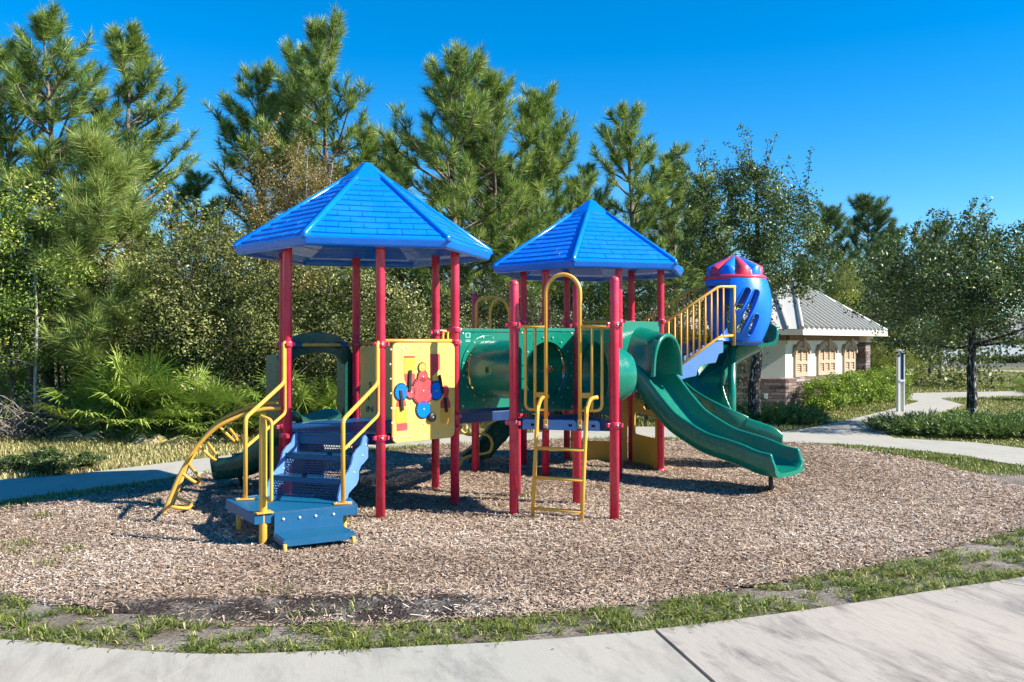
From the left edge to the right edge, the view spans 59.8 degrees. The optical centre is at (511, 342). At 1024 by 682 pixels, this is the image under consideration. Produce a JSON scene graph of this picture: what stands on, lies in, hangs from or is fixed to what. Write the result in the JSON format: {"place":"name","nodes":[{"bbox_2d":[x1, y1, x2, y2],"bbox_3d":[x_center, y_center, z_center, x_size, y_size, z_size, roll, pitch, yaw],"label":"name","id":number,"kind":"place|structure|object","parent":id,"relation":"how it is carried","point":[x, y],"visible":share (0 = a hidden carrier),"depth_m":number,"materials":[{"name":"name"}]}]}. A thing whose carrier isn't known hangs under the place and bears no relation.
{"place":"outdoors","nodes":[
{"label":"outdoors","id":0,"kind":"place"},
{"bbox_2d":[0,400,1022,478],"bbox_3d":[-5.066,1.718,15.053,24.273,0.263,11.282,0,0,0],"label":"dry grass","id":1,"kind":"structure","parent":0,"point":[57,442],"depth_m":15.37,"materials":[{"name":"beige plant"}]},
{"bbox_2d":[0,454,27,470],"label":"shrub","id":2,"kind":"object","parent":1,"relation":"on","point":[8,465],"visible":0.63,"depth_m":12.58,"materials":[{"name":"green plant"}]},
{"bbox_2d":[5,445,80,474],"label":"shrub","id":3,"kind":"object","parent":1,"relation":"on","point":[44,459],"visible":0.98,"depth_m":12.29,"materials":[{"name":"green plant"}]},
{"bbox_2d":[68,450,108,469],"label":"shrub","id":4,"kind":"object","parent":1,"relation":"on","point":[88,458],"visible":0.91,"depth_m":12.81,"materials":[{"name":"green plant"}]},
{"bbox_2d":[669,121,842,417],"bbox_3d":[5.337,-1.464,20.029,3.629,6.744,3.583,0,0,-25],"label":"oak tree","id":5,"kind":"object","parent":1,"relation":"on","point":[758,245],"visible":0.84,"depth_m":19.67,"materials":[{"name":"green plant"}]},
{"bbox_2d":[736,400,831,424],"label":"juniper ground cover","id":6,"kind":"object","parent":1,"relation":"on","point":[788,413],"visible":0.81,"depth_m":19.65,"materials":[{"name":"green plant"}]},
{"bbox_2d":[796,365,914,410],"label":"hedge","id":7,"kind":"object","parent":1,"relation":"on","point":[873,386],"visible":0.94,"depth_m":24.98,"materials":[{"name":"green plant"}]},
{"bbox_2d":[841,195,1023,416],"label":"oak tree","id":8,"kind":"object","parent":1,"relation":"on","point":[985,283],"visible":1,"depth_m":18.69,"materials":[{"name":"green plant"}]},
{"bbox_2d":[860,407,1023,438],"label":"juniper ground cover","id":9,"kind":"object","parent":1,"relation":"on","point":[981,424],"visible":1,"depth_m":17.32,"materials":[{"name":"green plant"}]},
{"bbox_2d":[0,577,1023,681],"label":"pavement","id":10,"kind":"structure","parent":0,"point":[975,633],"depth_m":5.14,"materials":[{"name":"concrete"}]},
{"bbox_2d":[0,452,1023,656],"bbox_3d":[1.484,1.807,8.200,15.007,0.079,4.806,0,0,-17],"label":"verge grass","id":11,"kind":"structure","parent":0,"point":[721,600],"depth_m":5.85,"materials":[{"name":"green plant"}]},
{"bbox_2d":[0,438,1023,648],"bbox_3d":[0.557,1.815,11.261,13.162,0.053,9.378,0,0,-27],"label":"mulch bed","id":12,"kind":"object","parent":11,"relation":"on","point":[142,609],"visible":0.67,"depth_m":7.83,"materials":[{"name":"brown wood"}]},
{"bbox_2d":[0,489,544,619],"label":"weeds","id":13,"kind":"object","parent":12,"relation":"on","point":[80,548],"visible":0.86,"depth_m":7.33,"materials":[{"name":"green plant"}]},
{"bbox_2d":[162,162,803,551],"bbox_3d":[0.310,-0.059,11.411,8.980,4.017,4.773,0,0,-34],"label":"playground structure","id":14,"kind":"object","parent":12,"relation":"on","point":[366,214],"visible":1,"depth_m":10.01,"materials":[{"name":"metal"}]},
{"bbox_2d":[0,435,1023,508],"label":"rim grass","id":15,"kind":"structure","parent":11,"relation":"on","point":[973,463],"depth_m":12.99,"materials":[{"name":"green plant"}]},
{"bbox_2d":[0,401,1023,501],"bbox_3d":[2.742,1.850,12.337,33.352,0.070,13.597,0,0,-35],"label":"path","id":16,"kind":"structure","parent":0,"point":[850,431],"depth_m":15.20,"materials":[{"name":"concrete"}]},
{"bbox_2d":[0,347,1023,472],"bbox_3d":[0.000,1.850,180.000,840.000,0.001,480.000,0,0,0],"label":"ground","id":17,"kind":"structure","parent":0,"point":[1020,368],"depth_m":16.42,"materials":[{"name":"green plant"}]},
{"bbox_2d":[0,203,48,415],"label":"shrub","id":18,"kind":"object","parent":17,"relation":"on","point":[13,331],"visible":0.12,"depth_m":18.69,"materials":[{"name":"green plant"}]},
{"bbox_2d":[4,274,65,435],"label":"bare sapling","id":19,"kind":"object","parent":17,"relation":"on","point":[35,379],"visible":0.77,"depth_m":17.29,"materials":[{"name":"grey plant"}]},
{"bbox_2d":[0,39,102,417],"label":"pine tree","id":20,"kind":"object","parent":17,"relation":"on","point":[10,155],"visible":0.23,"depth_m":20.41,"materials":[{"name":"green plant"}]},
{"bbox_2d":[0,212,113,425],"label":"shrub","id":21,"kind":"object","parent":17,"relation":"on","point":[58,375],"visible":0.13,"depth_m":18.39,"materials":[{"name":"green plant"}]},
{"bbox_2d":[0,155,114,428],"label":"shrub","id":22,"kind":"object","parent":17,"relation":"on","point":[6,299],"visible":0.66,"depth_m":17.55,"materials":[{"name":"green plant"}]},
{"bbox_2d":[0,381,128,439],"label":"brush pile","id":23,"kind":"object","parent":17,"relation":"on","point":[7,427],"visible":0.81,"depth_m":17.01,"materials":[{"name":"wood"}]},
{"bbox_2d":[0,0,163,418],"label":"pine tree","id":24,"kind":"object","parent":17,"relation":"on","point":[48,25],"visible":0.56,"depth_m":19.55,"materials":[{"name":"green plant"}]},
{"bbox_2d":[14,372,161,442],"bbox_3d":[-7.936,1.506,17.252,3.095,2.112,2.532,0,0,-27],"label":"palmetto","id":25,"kind":"object","parent":17,"relation":"on","point":[91,400],"visible":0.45,"depth_m":16.93,"materials":[{"name":"green plant"}]},
{"bbox_2d":[17,118,190,427],"bbox_3d":[-8.357,-1.333,18.160,3.635,6.369,3.507,0,0,32],"label":"pine tree","id":26,"kind":"object","parent":17,"relation":"on","point":[105,185],"visible":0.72,"depth_m":17.53,"materials":[{"name":"green plant"}]},
{"bbox_2d":[15,334,202,440],"bbox_3d":[-7.616,1.332,17.808,3.688,3.153,3.556,0,0,-4],"label":"palmetto","id":27,"kind":"object","parent":17,"relation":"on","point":[85,377],"visible":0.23,"depth_m":16.98,"materials":[{"name":"green plant"}]},
{"bbox_2d":[29,15,226,328],"bbox_3d":[-9.264,-2.932,21.223,4.299,9.565,4.264,0,0,42],"label":"pine tree","id":28,"kind":"object","parent":17,"relation":"on","point":[135,49],"visible":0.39,"depth_m":20.89,"materials":[{"name":"green plant"}]},
{"bbox_2d":[66,304,216,417],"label":"shrub","id":29,"kind":"object","parent":17,"relation":"on","point":[144,340],"visible":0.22,"depth_m":17.77,"materials":[{"name":"green plant"}]},
{"bbox_2d":[56,343,230,440],"bbox_3d":[-6.965,1.385,16.907,3.475,2.830,3.350,0,0,8],"label":"palmetto","id":30,"kind":"object","parent":17,"relation":"on","point":[120,370],"visible":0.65,"depth_m":16.39,"materials":[{"name":"green plant"}]},
{"bbox_2d":[97,239,197,414],"bbox_3d":[-7.830,-0.225,19.182,2.331,4.251,2.354,0,0,-26],"label":"shrub","id":31,"kind":"object","parent":17,"relation":"on","point":[147,296],"visible":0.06,"depth_m":18.83,"materials":[{"name":"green plant"}]},
{"bbox_2d":[82,337,264,438],"bbox_3d":[-6.821,1.345,17.874,3.464,3.072,3.594,0,0,22],"label":"palmetto","id":32,"kind":"object","parent":17,"relation":"on","point":[213,373],"visible":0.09,"depth_m":17.55,"materials":[{"name":"green plant"}]},
{"bbox_2d":[89,177,278,425],"bbox_3d":[-6.732,-0.665,18.891,4.147,5.182,4.782,0,0,-8],"label":"shrub","id":33,"kind":"object","parent":17,"relation":"on","point":[166,200],"visible":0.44,"depth_m":18.03,"materials":[{"name":"green plant"}]},
{"bbox_2d":[149,167,234,307],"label":"pine tree","id":34,"kind":"object","parent":17,"relation":"on","point":[196,187],"visible":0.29,"depth_m":24.65,"materials":[{"name":"green plant"}]},
{"bbox_2d":[124,362,264,447],"bbox_3d":[-6.058,1.481,16.664,2.720,2.268,3.324,0,0,-40],"label":"palmetto","id":35,"kind":"object","parent":17,"relation":"on","point":[172,412],"visible":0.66,"depth_m":16.13,"materials":[{"name":"green plant"}]},
{"bbox_2d":[154,375,264,438],"bbox_3d":[-5.518,1.518,16.859,2.601,2.021,2.507,0,0,38],"label":"palmetto","id":36,"kind":"object","parent":17,"relation":"on","point":[224,405],"visible":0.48,"depth_m":16.49,"materials":[{"name":"green plant"}]},
{"bbox_2d":[106,216,336,425],"bbox_3d":[-5.719,-0.300,18.266,4.405,4.440,4.538,0,0,28],"label":"shrub","id":37,"kind":"object","parent":17,"relation":"on","point":[214,327],"visible":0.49,"depth_m":17.26,"materials":[{"name":"green plant"}]},
{"bbox_2d":[172,229,351,427],"bbox_3d":[-5.097,-0.233,18.448,3.789,4.293,3.286,0,0,-6],"label":"shrub","id":38,"kind":"object","parent":17,"relation":"on","point":[254,364],"visible":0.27,"depth_m":17.95,"materials":[{"name":"green plant"}]},
{"bbox_2d":[185,56,345,374],"bbox_3d":[-6.469,-2.957,23.803,3.878,9.617,4.286,0,0,23],"label":"pine tree","id":39,"kind":"object","parent":17,"relation":"on","point":[262,77],"visible":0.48,"depth_m":23.31,"materials":[{"name":"green plant"}]},
{"bbox_2d":[210,362,336,435],"bbox_3d":[-4.083,1.468,17.062,3.439,2.346,2.814,0,0,-25],"label":"palmetto","id":40,"kind":"object","parent":17,"relation":"on","point":[307,397],"visible":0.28,"depth_m":16.76,"materials":[{"name":"green plant"}]},
{"bbox_2d":[198,111,353,414],"bbox_3d":[-4.757,-1.538,19.347,3.570,6.890,3.487,0,0,28],"label":"bronze tree","id":41,"kind":"object","parent":17,"relation":"on","point":[311,184],"visible":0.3,"depth_m":18.84,"materials":[{"name":"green plant"}]},
{"bbox_2d":[212,34,343,373],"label":"pine tree","id":42,"kind":"object","parent":17,"relation":"on","point":[289,53],"visible":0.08,"depth_m":23.95,"materials":[{"name":"green plant"}]},
{"bbox_2d":[211,257,420,414],"bbox_3d":[-3.815,-0.058,18.157,4.087,3.940,4.210,0,0,35],"label":"shrub","id":43,"kind":"object","parent":17,"relation":"on","point":[303,325],"visible":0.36,"depth_m":17.33,"materials":[{"name":"green plant"}]},
{"bbox_2d":[237,3,407,379],"bbox_3d":[-4.686,-3.396,22.734,4.249,10.494,4.285,0,0,-36],"label":"pine tree","id":44,"kind":"object","parent":17,"relation":"on","point":[318,31],"visible":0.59,"depth_m":22.48,"materials":[{"name":"green plant"}]},
{"bbox_2d":[302,378,363,432],"bbox_3d":[-3.275,1.531,17.237,2.270,1.940,2.188,0,0,4],"label":"palmetto","id":45,"kind":"object","parent":17,"relation":"on","point":[332,406],"visible":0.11,"depth_m":16.98,"materials":[{"name":"green plant"}]},
{"bbox_2d":[278,266,431,396],"bbox_3d":[-3.126,-0.192,18.648,3.220,4.208,3.713,0,0,23],"label":"shrub","id":46,"kind":"object","parent":17,"relation":"on","point":[361,289],"visible":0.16,"depth_m":18.15,"materials":[{"name":"green plant"}]},
{"bbox_2d":[312,123,408,288],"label":"pine tree","id":47,"kind":"object","parent":17,"relation":"on","point":[371,159],"visible":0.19,"depth_m":22.98,"materials":[{"name":"green plant"}]},
{"bbox_2d":[0,264,745,422],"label":"undergrowth","id":48,"kind":"object","parent":17,"relation":"on","point":[552,296],"visible":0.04,"depth_m":21.16,"materials":[{"name":"green plant"}]},
{"bbox_2d":[0,305,771,424],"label":"undergrowth","id":49,"kind":"object","parent":17,"relation":"on","point":[51,385],"visible":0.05,"depth_m":19.46,"materials":[{"name":"green plant"}]},
{"bbox_2d":[304,266,486,395],"bbox_3d":[-2.325,0.042,18.223,3.817,3.734,3.705,0,0,-9],"label":"shrub","id":50,"kind":"object","parent":17,"relation":"on","point":[418,324],"visible":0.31,"depth_m":17.64,"materials":[{"name":"green plant"}]},
{"bbox_2d":[375,146,445,316],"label":"pine tree","id":51,"kind":"object","parent":17,"relation":"on","point":[398,157],"visible":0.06,"depth_m":24.83,"materials":[{"name":"green plant"}]},
{"bbox_2d":[385,266,491,386],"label":"shrub","id":52,"kind":"object","parent":17,"relation":"on","point":[442,280],"visible":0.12,"depth_m":18.86,"materials":[{"name":"green plant"}]},
{"bbox_2d":[360,36,555,337],"bbox_3d":[-1.224,-2.451,19.856,4.416,8.604,4.309,0,0,37],"label":"pine tree","id":53,"kind":"object","parent":17,"relation":"on","point":[453,87],"visible":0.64,"depth_m":19.53,"materials":[{"name":"green plant"}]},
{"bbox_2d":[415,268,553,385],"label":"shrub","id":54,"kind":"object","parent":17,"relation":"on","point":[486,300],"visible":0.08,"depth_m":18.67,"materials":[{"name":"green plant"}]},
{"bbox_2d":[424,54,568,312],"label":"pine tree","id":55,"kind":"object","parent":17,"relation":"on","point":[500,90],"visible":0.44,"depth_m":20.41,"materials":[{"name":"green plant"}]},
{"bbox_2d":[459,165,563,300],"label":"pine tree","id":56,"kind":"object","parent":17,"relation":"on","point":[505,173],"visible":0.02,"depth_m":23.71,"materials":[{"name":"green plant"}]},
{"bbox_2d":[14,270,1023,391],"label":"treeline","id":57,"kind":"object","parent":17,"relation":"on","point":[992,350],"visible":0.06,"depth_m":35.43,"materials":[{"name":"green plant"}]},
{"bbox_2d":[469,272,572,416],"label":"shrub","id":58,"kind":"object","parent":17,"relation":"on","point":[531,309],"visible":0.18,"depth_m":19.41,"materials":[{"name":"green plant"}]},
{"bbox_2d":[460,78,612,416],"bbox_3d":[0.617,-2.363,22.224,3.848,8.429,3.937,0,0,36],"label":"pine tree","id":59,"kind":"object","parent":17,"relation":"on","point":[536,106],"visible":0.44,"depth_m":21.38,"materials":[{"name":"green plant"}]},
{"bbox_2d":[501,282,639,414],"bbox_3d":[1.171,0.177,20.656,3.531,3.455,3.428,0,0,-30],"label":"shrub","id":60,"kind":"object","parent":17,"relation":"on","point":[586,318],"visible":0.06,"depth_m":20.46,"materials":[{"name":"green plant"}]},
{"bbox_2d":[551,159,626,314],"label":"pine tree","id":61,"kind":"object","parent":17,"relation":"on","point":[599,197],"visible":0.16,"depth_m":24.70,"materials":[{"name":"green plant"}]},
{"bbox_2d":[557,281,642,418],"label":"shrub","id":62,"kind":"object","parent":17,"relation":"on","point":[606,313],"visible":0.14,"depth_m":20.40,"materials":[{"name":"green plant"}]},
{"bbox_2d":[583,281,703,415],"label":"shrub","id":63,"kind":"object","parent":17,"relation":"on","point":[654,298],"visible":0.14,"depth_m":21.31,"materials":[{"name":"green plant"}]},
{"bbox_2d":[638,413,652,426],"bbox_3d":[3.540,1.705,19.601,1.500,0.300,0.360,0,0,0],"label":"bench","id":64,"kind":"object","parent":17,"relation":"on","point":[645,415],"visible":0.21,"depth_m":19.43,"materials":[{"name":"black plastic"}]},
{"bbox_2d":[588,96,710,315],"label":"pine tree","id":65,"kind":"object","parent":17,"relation":"on","point":[625,134],"visible":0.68,"depth_m":23.73,"materials":[{"name":"green plant"}]},
{"bbox_2d":[622,228,709,312],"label":"oak tree","id":66,"kind":"object","parent":17,"relation":"on","point":[651,280],"visible":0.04,"depth_m":32.70,"materials":[{"name":"green plant"}]},
{"bbox_2d":[635,142,728,315],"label":"pine tree","id":67,"kind":"object","parent":17,"relation":"on","point":[669,227],"visible":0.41,"depth_m":25.16,"materials":[{"name":"green plant"}]},
{"bbox_2d":[637,212,728,300],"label":"oak tree","id":68,"kind":"object","parent":17,"relation":"on","point":[694,253],"depth_m":33.64,"materials":[{"name":"green plant"}]},
{"bbox_2d":[670,169,751,295],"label":"pine tree","id":69,"kind":"object","parent":17,"relation":"on","point":[728,246],"visible":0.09,"depth_m":26.69,"materials":[{"name":"green plant"}]},
{"bbox_2d":[625,278,887,408],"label":"park building","id":70,"kind":"structure","parent":17,"relation":"on","point":[821,335],"depth_m":24.93,"materials":[{"name":"beige paint"}]},
{"bbox_2d":[736,357,751,376],"bbox_3d":[6.329,0.420,24.051,0.761,1.060,0.251,0,0,0],"label":"shutter window","id":71,"kind":"structure","parent":70,"relation":"in","point":[746,366],"depth_m":24.07,"materials":[{"name":"beige wood"}]},
{"bbox_2d":[793,338,810,376],"bbox_3d":[8.036,0.420,24.592,0.144,1.060,1.029,0,0,41],"label":"shutter window","id":72,"kind":"structure","parent":70,"relation":"in","point":[801,350],"depth_m":24.57,"materials":[{"name":"beige wood"}]},
{"bbox_2d":[816,338,837,374],"bbox_3d":[9.226,0.420,25.981,0.144,1.060,1.474,0,0,41],"label":"shutter window","id":73,"kind":"structure","parent":70,"relation":"in","point":[826,351],"depth_m":25.93,"materials":[{"name":"beige wood"}]},
{"bbox_2d":[842,339,857,372],"bbox_3d":[10.411,0.420,27.363,0.144,1.060,1.070,0,0,41],"label":"shutter window","id":74,"kind":"structure","parent":70,"relation":"in","point":[849,349],"depth_m":27.33,"materials":[{"name":"beige wood"}]},
{"bbox_2d":[595,273,985,388],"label":"undergrowth","id":75,"kind":"object","parent":17,"relation":"on","point":[925,358],"visible":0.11,"depth_m":35.55,"materials":[{"name":"green plant"}]},
{"bbox_2d":[748,215,857,305],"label":"oak tree","id":76,"kind":"object","parent":17,"relation":"on","point":[806,260],"visible":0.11,"depth_m":33.40,"materials":[{"name":"green plant"}]},
{"bbox_2d":[792,199,883,309],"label":"pine tree","id":77,"kind":"object","parent":17,"relation":"on","point":[835,217],"visible":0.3,"depth_m":36.78,"materials":[{"name":"green plant"}]},
{"bbox_2d":[819,247,864,314],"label":"tree","id":78,"kind":"object","parent":17,"relation":"on","point":[846,290],"visible":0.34,"depth_m":32.75,"materials":[{"name":"green plant"}]},
{"bbox_2d":[830,255,891,364],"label":"oak tree","id":79,"kind":"object","parent":17,"relation":"on","point":[862,298],"visible":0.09,"depth_m":34.55,"materials":[{"name":"green plant"}]},
{"bbox_2d":[815,191,908,362],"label":"pine tree","id":80,"kind":"object","parent":17,"relation":"on","point":[861,204],"visible":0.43,"depth_m":37.39,"materials":[{"name":"green plant"}]},
{"bbox_2d":[769,371,1023,459],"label":"park grass","id":81,"kind":"structure","parent":17,"relation":"on","point":[995,403],"depth_m":24.36,"materials":[{"name":"green plant"}]},
{"bbox_2d":[870,340,925,389],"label":"shrub","id":82,"kind":"object","parent":17,"relation":"on","point":[887,362],"visible":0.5,"depth_m":32.76,"materials":[{"name":"green plant"}]},
{"bbox_2d":[896,349,904,411],"bbox_3d":[10.198,1.030,23.347,0.182,1.680,0.145,0,0,0],"label":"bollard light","id":83,"kind":"object","parent":17,"relation":"on","point":[900,383],"visible":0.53,"depth_m":23.31,"materials":[{"name":"grey paint"}]},
{"bbox_2d":[866,278,934,380],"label":"oak tree","id":84,"kind":"object","parent":17,"relation":"on","point":[892,330],"visible":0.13,"depth_m":36.71,"materials":[{"name":"green plant"}]},
{"bbox_2d":[869,220,935,365],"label":"pine tree","id":85,"kind":"object","parent":17,"relation":"on","point":[893,229],"visible":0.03,"depth_m":40.84,"materials":[{"name":"green plant"}]},
{"bbox_2d":[906,332,934,377],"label":"shrub","id":86,"kind":"object","parent":17,"relation":"on","point":[919,358],"visible":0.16,"depth_m":43.83,"materials":[{"name":"green plant"}]},
{"bbox_2d":[904,305,954,376],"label":"oak tree","id":87,"kind":"object","parent":17,"relation":"on","point":[928,375],"visible":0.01,"depth_m":45.83,"materials":[{"name":"green plant"}]},
{"bbox_2d":[907,218,967,379],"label":"pine tree","id":88,"kind":"object","parent":17,"relation":"on","point":[936,230],"visible":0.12,"depth_m":42.89,"materials":[{"name":"green plant"}]},
{"bbox_2d":[918,353,1023,362],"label":"hedge","id":89,"kind":"object","parent":17,"relation":"on","point":[1007,358],"visible":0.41,"depth_m":77.90,"materials":[{"name":"green plant"}]},
{"bbox_2d":[922,344,1023,362],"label":"fence","id":90,"kind":"object","parent":17,"relation":"on","point":[1012,350],"visible":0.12,"depth_m":79.97,"materials":[{"name":"white paint"}]},
{"bbox_2d":[1000,376,1023,395],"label":"shrub","id":91,"kind":"object","parent":17,"relation":"on","point":[1020,385],"visible":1,"depth_m":28.07,"materials":[{"name":"green plant"}]},
{"bbox_2d":[0,0,1023,345],"label":"sky","id":92,"kind":"structure","parent":0,"point":[919,104],"materials":[{"name":"blue"}]},
{"bbox_2d":[907,391,1023,403],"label":"path","id":93,"kind":"structure","parent":0,"point":[932,397],"depth_m":30.40,"materials":[{"name":"concrete"}]},
{"bbox_2d":[907,363,1023,365],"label":"road","id":94,"kind":"structure","parent":0,"point":[1009,364],"depth_m":73.60,"materials":[{"name":"grey asphalt"}]},
{"bbox_2d":[910,369,1022,371],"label":"pavement","id":95,"kind":"structure","parent":0,"point":[983,370],"depth_m":57.34,"materials":[{"name":"concrete"}]},
{"bbox_2d":[910,317,1023,358],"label":"house","id":96,"kind":"structure","parent":0,"point":[986,338],"depth_m":87.50,"materials":[{"name":"beige paint"}]}
]}

